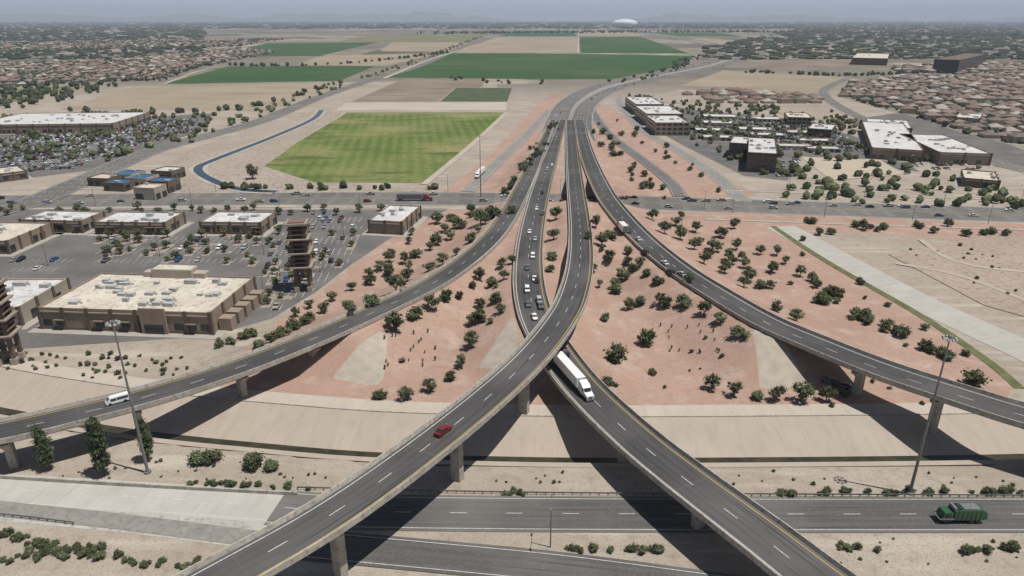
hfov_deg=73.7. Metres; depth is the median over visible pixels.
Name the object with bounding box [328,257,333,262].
parked car
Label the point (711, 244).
palo verde tree
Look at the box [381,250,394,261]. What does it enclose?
palo verde tree
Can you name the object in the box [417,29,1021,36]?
distant trees
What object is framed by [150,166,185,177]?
restaurant
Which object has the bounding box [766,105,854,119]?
dirt lot
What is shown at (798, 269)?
palo verde tree
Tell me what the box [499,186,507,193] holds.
desert shrub
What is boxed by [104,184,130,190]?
windows
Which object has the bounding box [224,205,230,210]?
palo verde tree
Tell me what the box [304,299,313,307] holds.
palo verde tree
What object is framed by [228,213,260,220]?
rooftop units
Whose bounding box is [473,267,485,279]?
palo verde tree
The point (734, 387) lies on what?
palo verde tree
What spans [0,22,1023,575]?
ground
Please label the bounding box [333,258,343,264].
palo verde tree
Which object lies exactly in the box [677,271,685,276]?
car
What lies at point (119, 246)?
palo verde tree
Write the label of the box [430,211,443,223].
palo verde tree
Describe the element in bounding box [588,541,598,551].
desert shrub
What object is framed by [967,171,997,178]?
rooftop units
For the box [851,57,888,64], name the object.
windows
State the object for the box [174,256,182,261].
parked car
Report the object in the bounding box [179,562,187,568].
desert shrub
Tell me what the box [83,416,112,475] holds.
eucalyptus tree
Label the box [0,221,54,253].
walls
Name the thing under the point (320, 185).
distant trees
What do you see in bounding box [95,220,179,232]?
windows
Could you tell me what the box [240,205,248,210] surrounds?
palo verde tree
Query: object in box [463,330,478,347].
palo verde tree
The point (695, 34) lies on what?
field
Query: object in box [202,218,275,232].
windows
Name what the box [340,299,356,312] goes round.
palo verde tree
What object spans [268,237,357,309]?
parking lines
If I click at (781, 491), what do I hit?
desert shrub
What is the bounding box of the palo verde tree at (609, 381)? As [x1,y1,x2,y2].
[601,375,617,386]
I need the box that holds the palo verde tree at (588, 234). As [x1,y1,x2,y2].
[585,231,592,237]
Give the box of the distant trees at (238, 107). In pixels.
[67,80,342,113]
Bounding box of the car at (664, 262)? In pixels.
[661,260,668,264]
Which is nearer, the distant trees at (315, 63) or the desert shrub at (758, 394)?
the desert shrub at (758, 394)
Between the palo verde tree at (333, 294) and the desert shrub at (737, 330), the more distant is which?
the palo verde tree at (333, 294)
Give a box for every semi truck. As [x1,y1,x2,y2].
[396,193,432,200]
[475,166,484,178]
[553,351,594,401]
[615,221,627,233]
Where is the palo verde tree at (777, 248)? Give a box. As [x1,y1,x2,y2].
[773,244,781,255]
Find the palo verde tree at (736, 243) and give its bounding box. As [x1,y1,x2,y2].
[731,238,741,247]
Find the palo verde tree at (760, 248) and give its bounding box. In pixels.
[755,245,765,253]
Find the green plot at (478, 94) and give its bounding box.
[440,88,511,101]
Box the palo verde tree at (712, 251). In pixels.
[706,249,715,254]
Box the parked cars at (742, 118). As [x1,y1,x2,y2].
[697,113,864,151]
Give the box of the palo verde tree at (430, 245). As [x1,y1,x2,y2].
[426,241,435,249]
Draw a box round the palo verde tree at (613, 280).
[609,277,620,284]
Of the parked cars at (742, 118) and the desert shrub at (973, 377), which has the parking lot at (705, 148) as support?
the parked cars at (742, 118)
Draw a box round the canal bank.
[189,110,326,193]
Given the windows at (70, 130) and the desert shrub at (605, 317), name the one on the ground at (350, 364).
the desert shrub at (605, 317)
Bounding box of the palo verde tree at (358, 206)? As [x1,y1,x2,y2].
[355,203,363,212]
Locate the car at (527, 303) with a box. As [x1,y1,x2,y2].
[525,300,530,306]
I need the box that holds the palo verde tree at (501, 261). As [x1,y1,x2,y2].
[496,257,506,267]
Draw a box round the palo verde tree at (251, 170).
[245,164,258,178]
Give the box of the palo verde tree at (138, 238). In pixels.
[132,234,142,242]
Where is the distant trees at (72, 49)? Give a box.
[0,38,282,52]
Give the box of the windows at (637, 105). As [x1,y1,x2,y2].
[625,98,662,112]
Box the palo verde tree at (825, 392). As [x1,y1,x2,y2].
[818,386,838,400]
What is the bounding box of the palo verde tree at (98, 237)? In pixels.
[95,235,104,240]
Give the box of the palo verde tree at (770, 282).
[766,279,777,287]
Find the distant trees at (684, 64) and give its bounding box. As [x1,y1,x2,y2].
[450,54,700,83]
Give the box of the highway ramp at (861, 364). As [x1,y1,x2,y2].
[574,119,1023,464]
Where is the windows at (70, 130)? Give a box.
[0,117,149,132]
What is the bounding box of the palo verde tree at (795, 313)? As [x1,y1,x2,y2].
[788,308,804,320]
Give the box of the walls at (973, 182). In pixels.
[960,169,1000,189]
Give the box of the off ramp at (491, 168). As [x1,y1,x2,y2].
[462,110,551,191]
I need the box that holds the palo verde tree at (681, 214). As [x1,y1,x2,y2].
[678,211,684,217]
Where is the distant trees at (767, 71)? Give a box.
[744,69,915,75]
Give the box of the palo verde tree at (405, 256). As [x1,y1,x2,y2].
[399,251,408,260]
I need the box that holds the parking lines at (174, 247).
[96,236,248,262]
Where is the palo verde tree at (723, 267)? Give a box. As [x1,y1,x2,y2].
[718,260,731,273]
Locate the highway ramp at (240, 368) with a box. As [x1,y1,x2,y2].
[0,120,559,469]
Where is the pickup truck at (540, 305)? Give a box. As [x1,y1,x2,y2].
[537,301,544,308]
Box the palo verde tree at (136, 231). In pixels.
[132,228,139,233]
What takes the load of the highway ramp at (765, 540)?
on the ground at (350, 364)
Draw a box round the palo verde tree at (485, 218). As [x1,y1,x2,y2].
[481,216,488,223]
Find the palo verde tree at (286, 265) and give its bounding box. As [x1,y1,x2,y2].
[283,262,290,269]
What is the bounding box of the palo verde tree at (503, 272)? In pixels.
[498,269,508,277]
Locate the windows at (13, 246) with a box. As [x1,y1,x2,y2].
[0,231,45,252]
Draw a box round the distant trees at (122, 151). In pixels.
[113,36,481,156]
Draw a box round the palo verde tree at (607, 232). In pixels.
[599,229,611,236]
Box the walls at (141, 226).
[93,211,186,234]
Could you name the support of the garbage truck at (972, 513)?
on the road at (660, 514)
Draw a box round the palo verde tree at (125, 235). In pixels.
[121,230,130,240]
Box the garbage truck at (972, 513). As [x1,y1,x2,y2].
[933,502,987,523]
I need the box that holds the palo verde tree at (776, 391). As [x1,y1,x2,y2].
[768,384,787,400]
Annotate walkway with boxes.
[0,175,33,183]
[0,233,59,256]
[55,228,94,234]
[87,222,194,236]
[194,222,284,236]
[361,216,427,237]
[954,176,1001,190]
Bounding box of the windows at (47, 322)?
[43,300,241,331]
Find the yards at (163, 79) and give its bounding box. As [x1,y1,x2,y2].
[8,57,250,86]
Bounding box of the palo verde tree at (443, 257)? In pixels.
[436,252,447,264]
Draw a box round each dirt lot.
[168,110,437,192]
[652,89,828,107]
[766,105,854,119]
[801,157,902,179]
[889,233,1023,315]
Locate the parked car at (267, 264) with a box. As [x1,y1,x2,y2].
[264,262,270,267]
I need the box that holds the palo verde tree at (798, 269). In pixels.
[795,264,806,275]
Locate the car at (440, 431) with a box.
[434,424,451,437]
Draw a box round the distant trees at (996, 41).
[0,21,1023,59]
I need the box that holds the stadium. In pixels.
[612,19,636,23]
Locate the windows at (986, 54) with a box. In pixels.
[933,54,987,72]
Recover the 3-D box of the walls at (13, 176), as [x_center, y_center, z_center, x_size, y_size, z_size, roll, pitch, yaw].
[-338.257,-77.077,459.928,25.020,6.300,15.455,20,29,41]
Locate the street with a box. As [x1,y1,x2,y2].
[0,192,1023,221]
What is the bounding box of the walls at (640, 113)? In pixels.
[634,106,683,124]
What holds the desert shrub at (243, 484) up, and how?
on the ground at (350, 364)
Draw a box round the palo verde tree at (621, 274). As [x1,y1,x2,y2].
[615,267,630,279]
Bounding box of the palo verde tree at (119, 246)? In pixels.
[113,243,123,252]
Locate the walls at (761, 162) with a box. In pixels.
[746,137,777,173]
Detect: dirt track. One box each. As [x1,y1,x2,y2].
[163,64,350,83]
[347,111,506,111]
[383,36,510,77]
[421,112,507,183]
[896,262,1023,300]
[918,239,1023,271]
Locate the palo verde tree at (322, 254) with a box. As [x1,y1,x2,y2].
[319,251,325,257]
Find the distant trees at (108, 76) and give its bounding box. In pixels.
[0,46,273,83]
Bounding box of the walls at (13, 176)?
[0,165,28,182]
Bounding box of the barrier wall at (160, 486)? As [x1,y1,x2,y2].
[0,475,297,494]
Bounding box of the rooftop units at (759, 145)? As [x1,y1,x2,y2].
[750,139,774,149]
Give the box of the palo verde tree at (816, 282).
[812,279,821,285]
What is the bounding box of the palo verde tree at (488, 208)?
[484,205,493,217]
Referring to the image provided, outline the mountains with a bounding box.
[0,11,1023,21]
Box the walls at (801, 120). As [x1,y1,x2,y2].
[784,112,811,124]
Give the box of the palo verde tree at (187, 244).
[183,241,190,247]
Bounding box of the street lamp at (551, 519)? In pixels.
[550,493,552,547]
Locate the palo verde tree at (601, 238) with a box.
[594,233,608,243]
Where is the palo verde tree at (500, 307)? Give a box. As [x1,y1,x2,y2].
[494,302,505,313]
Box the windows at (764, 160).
[746,148,777,171]
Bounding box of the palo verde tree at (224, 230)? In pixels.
[219,226,227,235]
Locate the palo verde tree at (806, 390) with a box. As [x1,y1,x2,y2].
[791,380,815,401]
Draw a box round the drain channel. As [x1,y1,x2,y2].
[767,226,1023,361]
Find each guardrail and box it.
[0,513,73,524]
[297,486,1023,496]
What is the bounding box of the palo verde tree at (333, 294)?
[325,291,336,299]
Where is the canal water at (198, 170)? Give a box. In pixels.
[193,110,323,192]
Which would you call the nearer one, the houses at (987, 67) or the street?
the street
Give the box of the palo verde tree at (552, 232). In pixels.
[546,228,560,239]
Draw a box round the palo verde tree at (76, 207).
[72,204,80,210]
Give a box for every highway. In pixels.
[539,33,726,135]
[570,33,742,140]
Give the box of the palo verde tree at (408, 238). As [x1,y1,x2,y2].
[406,236,412,242]
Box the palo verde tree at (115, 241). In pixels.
[110,238,120,243]
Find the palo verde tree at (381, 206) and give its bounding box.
[377,203,384,208]
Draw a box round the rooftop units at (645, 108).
[644,107,674,111]
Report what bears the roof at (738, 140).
on the walls at (735, 147)
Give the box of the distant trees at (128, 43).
[0,38,260,49]
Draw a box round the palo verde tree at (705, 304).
[696,300,712,315]
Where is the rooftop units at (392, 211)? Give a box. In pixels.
[379,207,405,216]
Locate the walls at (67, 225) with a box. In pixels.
[18,210,105,232]
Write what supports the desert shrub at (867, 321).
on the ground at (350, 364)
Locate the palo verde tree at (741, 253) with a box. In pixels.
[738,251,745,258]
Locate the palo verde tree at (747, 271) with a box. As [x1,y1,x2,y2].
[741,265,757,278]
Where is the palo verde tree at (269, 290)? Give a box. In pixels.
[264,287,272,295]
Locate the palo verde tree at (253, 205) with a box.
[249,202,256,207]
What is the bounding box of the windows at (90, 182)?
[88,180,100,185]
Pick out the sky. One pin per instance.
(523, 10)
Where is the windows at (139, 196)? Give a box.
[136,190,166,199]
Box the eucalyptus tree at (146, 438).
[134,416,154,461]
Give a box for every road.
[0,473,282,522]
[0,501,256,543]
[264,490,1023,532]
[301,532,742,575]
[615,94,752,201]
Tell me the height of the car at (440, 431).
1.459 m
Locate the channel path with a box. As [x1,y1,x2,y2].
[0,355,1023,415]
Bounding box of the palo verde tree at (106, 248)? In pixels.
[100,245,112,251]
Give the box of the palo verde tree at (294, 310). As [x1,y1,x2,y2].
[290,306,299,314]
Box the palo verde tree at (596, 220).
[589,213,601,227]
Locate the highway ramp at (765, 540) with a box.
[513,120,857,575]
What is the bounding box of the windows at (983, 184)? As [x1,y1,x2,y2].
[959,172,997,186]
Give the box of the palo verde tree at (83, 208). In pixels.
[78,206,90,210]
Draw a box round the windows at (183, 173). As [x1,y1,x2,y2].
[159,171,185,177]
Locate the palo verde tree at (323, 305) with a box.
[317,301,330,312]
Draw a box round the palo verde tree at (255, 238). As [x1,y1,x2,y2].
[252,236,260,242]
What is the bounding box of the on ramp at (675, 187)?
[587,108,686,195]
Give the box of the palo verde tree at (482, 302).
[473,297,485,306]
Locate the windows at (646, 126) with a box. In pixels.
[645,117,688,133]
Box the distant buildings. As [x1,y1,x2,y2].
[0,22,1023,59]
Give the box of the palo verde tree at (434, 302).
[422,293,441,309]
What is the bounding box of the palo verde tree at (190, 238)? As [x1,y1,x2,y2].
[187,233,196,243]
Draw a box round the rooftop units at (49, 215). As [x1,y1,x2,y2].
[31,212,82,220]
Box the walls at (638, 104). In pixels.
[625,97,663,113]
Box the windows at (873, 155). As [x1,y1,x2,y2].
[861,127,920,160]
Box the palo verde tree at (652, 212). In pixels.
[646,208,659,219]
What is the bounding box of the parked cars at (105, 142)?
[0,117,197,170]
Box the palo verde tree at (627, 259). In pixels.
[623,255,633,264]
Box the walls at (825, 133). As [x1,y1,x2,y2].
[807,123,835,138]
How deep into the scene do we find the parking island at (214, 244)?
324.79 m
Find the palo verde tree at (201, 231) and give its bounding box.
[196,228,205,236]
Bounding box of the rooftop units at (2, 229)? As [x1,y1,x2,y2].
[0,223,6,233]
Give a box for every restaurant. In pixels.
[87,173,121,186]
[102,178,135,191]
[111,169,145,177]
[125,173,158,185]
[133,182,167,199]
[147,176,181,192]
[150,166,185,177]
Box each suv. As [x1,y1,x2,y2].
[524,284,529,292]
[536,295,541,301]
[560,346,569,356]
[641,249,648,254]
[666,269,674,274]
[820,376,838,384]
[833,380,851,389]
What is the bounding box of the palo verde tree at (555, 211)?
[549,206,562,219]
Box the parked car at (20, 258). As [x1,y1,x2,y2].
[15,255,25,261]
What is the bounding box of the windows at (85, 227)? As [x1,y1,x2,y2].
[53,220,95,231]
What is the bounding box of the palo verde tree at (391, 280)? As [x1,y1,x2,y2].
[383,272,406,290]
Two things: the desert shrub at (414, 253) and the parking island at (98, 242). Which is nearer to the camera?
the desert shrub at (414, 253)
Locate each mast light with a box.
[105,320,151,474]
[477,136,481,196]
[906,335,957,495]
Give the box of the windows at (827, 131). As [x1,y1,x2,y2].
[808,126,835,136]
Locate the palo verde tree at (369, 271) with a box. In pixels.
[363,267,374,274]
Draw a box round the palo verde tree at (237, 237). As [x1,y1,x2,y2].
[234,234,242,241]
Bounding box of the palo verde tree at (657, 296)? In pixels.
[654,291,664,302]
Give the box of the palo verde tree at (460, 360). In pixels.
[455,352,466,366]
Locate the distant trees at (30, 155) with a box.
[0,109,216,171]
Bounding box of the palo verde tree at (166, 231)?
[160,227,171,237]
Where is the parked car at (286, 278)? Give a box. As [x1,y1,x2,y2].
[282,275,289,281]
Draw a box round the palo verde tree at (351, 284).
[345,282,356,290]
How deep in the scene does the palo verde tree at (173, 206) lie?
382.81 m
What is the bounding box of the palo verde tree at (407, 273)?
[400,267,414,280]
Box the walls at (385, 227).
[367,204,421,234]
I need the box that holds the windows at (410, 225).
[403,213,419,232]
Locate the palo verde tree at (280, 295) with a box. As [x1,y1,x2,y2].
[276,291,283,297]
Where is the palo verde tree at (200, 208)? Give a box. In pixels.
[197,205,204,212]
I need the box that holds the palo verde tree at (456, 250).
[453,247,460,254]
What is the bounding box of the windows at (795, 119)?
[783,113,810,123]
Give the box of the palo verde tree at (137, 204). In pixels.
[132,200,141,208]
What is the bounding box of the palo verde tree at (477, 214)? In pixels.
[471,207,489,224]
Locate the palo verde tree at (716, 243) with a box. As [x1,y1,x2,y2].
[713,240,724,251]
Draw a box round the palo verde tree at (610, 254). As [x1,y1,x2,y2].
[604,250,615,262]
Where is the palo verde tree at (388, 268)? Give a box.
[383,263,393,275]
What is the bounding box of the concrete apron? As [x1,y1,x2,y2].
[0,495,283,545]
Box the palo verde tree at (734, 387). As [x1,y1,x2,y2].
[726,380,742,395]
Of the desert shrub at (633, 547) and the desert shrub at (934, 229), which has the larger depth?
the desert shrub at (934, 229)
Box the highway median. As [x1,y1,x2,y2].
[569,33,732,119]
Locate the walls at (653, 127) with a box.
[645,115,689,135]
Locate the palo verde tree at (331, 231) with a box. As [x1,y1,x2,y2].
[328,229,336,234]
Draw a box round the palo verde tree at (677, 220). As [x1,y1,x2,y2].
[671,217,682,225]
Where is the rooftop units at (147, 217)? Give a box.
[107,212,173,221]
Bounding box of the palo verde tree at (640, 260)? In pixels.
[635,256,645,266]
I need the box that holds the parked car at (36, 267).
[32,266,42,269]
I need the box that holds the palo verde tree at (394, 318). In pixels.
[384,310,405,330]
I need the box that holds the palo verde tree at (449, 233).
[443,229,455,239]
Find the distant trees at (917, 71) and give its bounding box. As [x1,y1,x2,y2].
[893,62,1023,73]
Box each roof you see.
[0,166,23,172]
[0,223,44,240]
[26,211,96,219]
[100,213,179,221]
[205,212,271,221]
[372,206,416,220]
[627,97,661,103]
[637,106,681,113]
[648,116,685,121]
[731,137,748,142]
[749,138,776,152]
[786,113,810,117]
[809,124,834,129]
[853,53,888,57]
[957,113,981,117]
[962,170,997,179]
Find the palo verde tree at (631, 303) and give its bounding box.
[623,297,636,309]
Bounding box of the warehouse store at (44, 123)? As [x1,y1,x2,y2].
[0,111,153,134]
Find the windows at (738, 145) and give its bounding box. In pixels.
[729,144,747,156]
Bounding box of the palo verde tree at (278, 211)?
[275,206,281,214]
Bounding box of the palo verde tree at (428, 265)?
[422,262,432,269]
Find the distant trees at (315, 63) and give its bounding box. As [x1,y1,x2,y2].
[201,49,448,65]
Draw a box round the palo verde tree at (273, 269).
[269,266,278,271]
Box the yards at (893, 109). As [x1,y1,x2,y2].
[836,91,1023,147]
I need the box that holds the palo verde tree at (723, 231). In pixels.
[713,226,728,237]
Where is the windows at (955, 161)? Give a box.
[929,155,980,163]
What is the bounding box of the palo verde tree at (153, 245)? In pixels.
[149,242,157,249]
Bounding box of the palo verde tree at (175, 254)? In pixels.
[170,250,181,257]
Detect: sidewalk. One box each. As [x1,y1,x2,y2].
[0,186,426,189]
[26,206,447,209]
[704,218,1023,229]
[722,190,1018,200]
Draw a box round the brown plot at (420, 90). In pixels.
[352,78,487,101]
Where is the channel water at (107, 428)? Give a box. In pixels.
[0,407,1023,462]
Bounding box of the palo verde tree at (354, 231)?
[350,227,356,235]
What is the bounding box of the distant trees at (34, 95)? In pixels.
[0,78,117,107]
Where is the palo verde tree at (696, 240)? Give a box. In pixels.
[687,237,702,249]
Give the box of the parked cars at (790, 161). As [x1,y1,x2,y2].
[775,159,804,176]
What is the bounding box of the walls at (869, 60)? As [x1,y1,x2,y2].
[851,53,888,65]
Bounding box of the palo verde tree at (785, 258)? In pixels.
[782,255,790,263]
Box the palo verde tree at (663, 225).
[657,219,672,233]
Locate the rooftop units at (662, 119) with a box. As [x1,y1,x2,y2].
[650,116,684,121]
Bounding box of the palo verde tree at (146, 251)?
[140,248,149,255]
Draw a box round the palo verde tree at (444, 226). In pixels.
[439,223,448,231]
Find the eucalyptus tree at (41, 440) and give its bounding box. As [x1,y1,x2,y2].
[28,424,55,470]
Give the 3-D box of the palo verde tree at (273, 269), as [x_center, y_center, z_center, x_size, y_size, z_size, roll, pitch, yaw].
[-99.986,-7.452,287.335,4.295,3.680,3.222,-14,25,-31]
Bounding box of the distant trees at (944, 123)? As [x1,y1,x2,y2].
[841,72,1023,143]
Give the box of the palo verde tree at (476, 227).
[472,224,481,230]
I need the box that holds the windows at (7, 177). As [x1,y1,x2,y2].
[2,174,25,180]
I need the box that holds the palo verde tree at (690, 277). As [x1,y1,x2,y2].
[683,273,695,282]
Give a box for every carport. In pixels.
[694,127,728,133]
[702,114,737,119]
[702,134,732,140]
[703,120,737,125]
[738,126,772,131]
[745,116,781,121]
[749,132,785,137]
[776,143,813,149]
[786,130,807,135]
[796,137,830,142]
[804,145,840,152]
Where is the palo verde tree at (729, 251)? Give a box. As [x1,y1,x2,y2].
[724,248,732,260]
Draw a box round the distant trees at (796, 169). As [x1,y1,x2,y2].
[628,93,981,189]
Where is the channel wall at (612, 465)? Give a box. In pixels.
[0,414,1022,467]
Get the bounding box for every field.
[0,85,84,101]
[63,82,339,109]
[167,66,373,83]
[248,42,374,55]
[265,113,502,182]
[297,53,440,65]
[336,34,487,41]
[381,42,467,51]
[388,54,690,78]
[455,37,577,52]
[501,30,576,35]
[579,30,641,35]
[580,37,688,53]
[647,32,741,36]
[681,70,851,93]
[692,38,915,53]
[744,56,892,66]
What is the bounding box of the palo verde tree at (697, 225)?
[692,220,703,231]
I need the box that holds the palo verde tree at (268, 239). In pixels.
[264,236,272,242]
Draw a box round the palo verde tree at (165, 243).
[161,240,170,246]
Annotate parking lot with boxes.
[0,114,211,176]
[0,210,445,348]
[667,107,918,180]
[855,113,1023,166]
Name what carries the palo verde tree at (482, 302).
on the ground at (350, 364)
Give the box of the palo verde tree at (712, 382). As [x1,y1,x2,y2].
[703,373,721,390]
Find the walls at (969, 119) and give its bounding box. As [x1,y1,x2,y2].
[955,113,982,122]
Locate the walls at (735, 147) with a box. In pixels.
[728,136,747,158]
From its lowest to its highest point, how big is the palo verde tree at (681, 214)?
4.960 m
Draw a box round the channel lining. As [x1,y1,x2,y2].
[0,367,1023,457]
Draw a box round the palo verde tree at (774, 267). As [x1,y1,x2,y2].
[768,263,778,273]
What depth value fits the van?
171.69 m
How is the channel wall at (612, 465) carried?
on the ground at (350, 364)
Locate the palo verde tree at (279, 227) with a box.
[273,224,283,233]
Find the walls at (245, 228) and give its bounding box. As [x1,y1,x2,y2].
[198,211,277,234]
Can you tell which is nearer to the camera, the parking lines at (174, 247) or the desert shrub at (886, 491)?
the desert shrub at (886, 491)
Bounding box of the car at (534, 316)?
[531,313,537,319]
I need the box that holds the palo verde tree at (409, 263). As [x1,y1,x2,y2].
[405,259,412,267]
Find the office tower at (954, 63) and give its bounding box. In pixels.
[932,53,987,73]
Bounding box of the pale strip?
[337,102,506,109]
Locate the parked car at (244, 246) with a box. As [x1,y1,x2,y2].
[240,244,247,249]
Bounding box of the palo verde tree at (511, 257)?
[507,255,516,260]
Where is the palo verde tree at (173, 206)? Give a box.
[170,202,177,209]
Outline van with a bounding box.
[105,391,128,405]
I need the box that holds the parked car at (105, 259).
[100,257,110,262]
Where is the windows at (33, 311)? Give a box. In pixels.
[31,291,60,317]
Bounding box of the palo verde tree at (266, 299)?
[262,296,270,302]
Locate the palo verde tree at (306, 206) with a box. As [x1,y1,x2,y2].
[303,203,311,211]
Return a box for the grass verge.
[770,226,1023,388]
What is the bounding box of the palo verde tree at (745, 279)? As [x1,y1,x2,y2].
[738,276,751,286]
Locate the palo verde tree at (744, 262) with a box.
[740,255,750,267]
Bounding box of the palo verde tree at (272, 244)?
[269,242,276,247]
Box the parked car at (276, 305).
[272,302,280,308]
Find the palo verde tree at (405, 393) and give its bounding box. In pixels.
[396,385,414,399]
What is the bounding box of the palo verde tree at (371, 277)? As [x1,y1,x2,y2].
[365,274,376,284]
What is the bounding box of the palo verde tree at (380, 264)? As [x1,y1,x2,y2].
[374,260,386,270]
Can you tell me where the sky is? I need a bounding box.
[0,0,1023,20]
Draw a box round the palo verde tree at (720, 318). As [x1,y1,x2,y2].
[711,311,728,323]
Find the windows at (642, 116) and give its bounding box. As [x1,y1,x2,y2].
[634,108,682,123]
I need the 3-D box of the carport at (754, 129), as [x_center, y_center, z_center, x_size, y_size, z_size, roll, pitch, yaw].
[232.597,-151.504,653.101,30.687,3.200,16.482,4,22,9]
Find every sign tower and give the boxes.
[0,277,26,365]
[284,218,314,292]
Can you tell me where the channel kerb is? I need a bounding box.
[0,366,973,416]
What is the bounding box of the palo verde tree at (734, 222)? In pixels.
[730,218,740,228]
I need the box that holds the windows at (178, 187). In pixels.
[169,184,180,192]
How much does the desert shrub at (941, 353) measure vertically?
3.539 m
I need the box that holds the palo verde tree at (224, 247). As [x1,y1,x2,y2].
[220,244,228,251]
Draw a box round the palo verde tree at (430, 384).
[420,378,437,390]
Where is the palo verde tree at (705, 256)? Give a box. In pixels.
[698,249,712,263]
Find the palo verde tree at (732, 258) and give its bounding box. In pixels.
[727,254,738,263]
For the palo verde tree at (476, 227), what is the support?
on the ground at (350, 364)
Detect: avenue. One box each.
[0,30,500,215]
[817,78,1023,171]
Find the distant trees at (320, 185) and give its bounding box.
[220,180,438,190]
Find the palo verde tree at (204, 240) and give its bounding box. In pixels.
[199,238,209,244]
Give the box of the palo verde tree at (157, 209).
[153,207,162,211]
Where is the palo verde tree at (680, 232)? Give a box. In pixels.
[674,224,687,239]
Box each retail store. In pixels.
[4,277,71,329]
[27,265,267,339]
[857,121,926,163]
[866,118,912,133]
[899,133,995,166]
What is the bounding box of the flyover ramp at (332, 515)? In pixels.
[172,119,593,575]
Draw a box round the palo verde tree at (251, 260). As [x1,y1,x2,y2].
[248,256,255,262]
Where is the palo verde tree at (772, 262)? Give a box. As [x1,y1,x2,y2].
[768,260,779,268]
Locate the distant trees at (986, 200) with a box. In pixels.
[782,181,1023,208]
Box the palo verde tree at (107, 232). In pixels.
[101,230,112,237]
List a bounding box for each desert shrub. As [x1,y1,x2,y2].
[0,555,6,562]
[3,526,15,534]
[4,557,14,563]
[9,530,22,541]
[14,532,24,540]
[20,552,29,559]
[23,545,34,552]
[33,537,50,546]
[33,552,41,561]
[36,549,46,556]
[37,543,48,550]
[47,542,57,550]
[50,545,61,554]
[51,539,59,543]
[56,550,64,557]
[57,546,72,555]
[60,552,70,560]
[72,543,84,552]
[76,548,86,558]
[86,547,94,554]
[89,543,96,553]
[91,549,106,560]
[96,541,106,549]
[111,549,124,559]
[121,556,127,562]
[131,558,137,565]
[140,559,151,567]
[154,561,161,566]
[157,556,166,562]
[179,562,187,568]
[185,450,204,466]
[192,554,201,560]
[201,449,224,465]
[213,337,224,346]
[223,336,236,343]
[227,479,235,486]
[237,332,244,338]
[239,450,264,471]
[239,481,247,487]
[241,329,252,338]
[242,452,259,470]
[243,327,255,336]
[253,339,266,348]
[254,480,262,485]
[261,458,278,471]
[263,331,278,342]
[273,325,292,335]
[283,480,292,486]
[284,316,300,329]
[298,315,313,323]
[300,317,310,324]
[303,311,315,319]
[361,293,380,306]
[372,388,387,398]
[398,357,405,362]
[406,305,424,319]
[408,248,422,257]
[430,231,442,244]
[439,287,452,300]
[444,214,454,220]
[444,369,456,381]
[450,215,466,228]
[455,290,463,298]
[464,231,475,241]
[465,310,486,323]
[469,280,475,287]
[485,277,499,286]
[487,206,501,217]
[487,317,493,323]
[488,291,501,302]
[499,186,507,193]
[506,205,516,213]
[510,486,516,492]
[517,164,526,170]
[535,149,542,154]
[545,264,554,271]
[546,251,557,259]
[565,543,574,550]
[572,544,582,550]
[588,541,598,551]
[590,543,597,552]
[597,141,604,146]
[599,127,607,133]
[600,311,609,320]
[603,342,627,363]
[607,545,614,552]
[608,230,616,240]
[610,283,621,293]
[623,245,632,253]
[627,262,638,271]
[628,542,639,550]
[635,294,645,305]
[636,328,657,345]
[638,181,645,188]
[638,543,649,554]
[640,170,647,175]
[642,268,651,276]
[648,368,657,374]
[648,543,658,552]
[651,275,660,284]
[653,545,661,553]
[659,294,672,307]
[660,183,667,189]
[675,293,691,307]
[728,324,750,338]
[751,389,763,400]
[754,278,768,287]
[769,299,782,311]
[777,488,784,495]
[785,488,792,496]
[806,216,818,223]
[807,271,819,279]
[811,296,819,302]
[814,289,833,303]
[815,226,823,234]
[822,487,832,492]
[824,288,832,295]
[826,227,836,233]
[831,286,839,295]
[833,288,844,297]
[833,296,840,302]
[837,388,850,397]
[837,539,845,549]
[841,485,848,492]
[843,543,854,550]
[849,306,862,317]
[850,219,858,226]
[852,542,862,549]
[855,277,865,284]
[858,218,870,229]
[858,307,874,321]
[863,317,872,324]
[864,487,871,492]
[874,545,881,552]
[878,324,890,331]
[879,222,887,229]
[879,318,894,326]
[883,488,889,495]
[894,324,912,336]
[904,484,913,490]
[912,220,920,226]
[917,223,924,228]
[917,338,934,349]
[920,323,929,329]
[926,344,938,353]
[926,486,934,493]
[930,225,940,232]
[936,348,956,358]
[937,345,945,354]
[940,487,947,493]
[943,218,953,226]
[943,350,955,359]
[960,228,972,235]
[960,348,970,356]
[960,367,992,385]
[961,545,973,554]
[963,543,973,552]
[978,228,988,234]
[982,487,990,493]
[982,544,988,552]
[984,546,995,553]
[987,226,997,233]
[989,487,996,493]
[1000,488,1009,493]
[1000,542,1009,549]
[1001,228,1012,235]
[1004,484,1016,492]
[1006,541,1017,551]
[1010,539,1021,550]
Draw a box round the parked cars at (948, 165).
[911,162,966,169]
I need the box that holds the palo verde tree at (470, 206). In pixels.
[466,204,475,210]
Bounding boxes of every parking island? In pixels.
[92,238,106,244]
[121,240,140,242]
[131,239,147,246]
[138,254,153,256]
[149,247,162,253]
[157,244,174,252]
[161,258,173,263]
[162,235,173,239]
[173,247,201,249]
[183,250,197,256]
[194,243,218,245]
[201,251,212,255]
[216,251,231,253]
[221,261,231,265]
[233,240,244,245]
[241,254,252,259]
[247,261,258,266]
[259,271,270,276]
[260,300,273,307]
[264,282,287,285]
[265,294,278,297]
[270,261,281,268]
[270,296,292,299]
[280,269,292,271]
[313,258,328,260]
[334,263,343,267]
[347,243,356,249]
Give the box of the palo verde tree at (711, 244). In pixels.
[706,239,714,248]

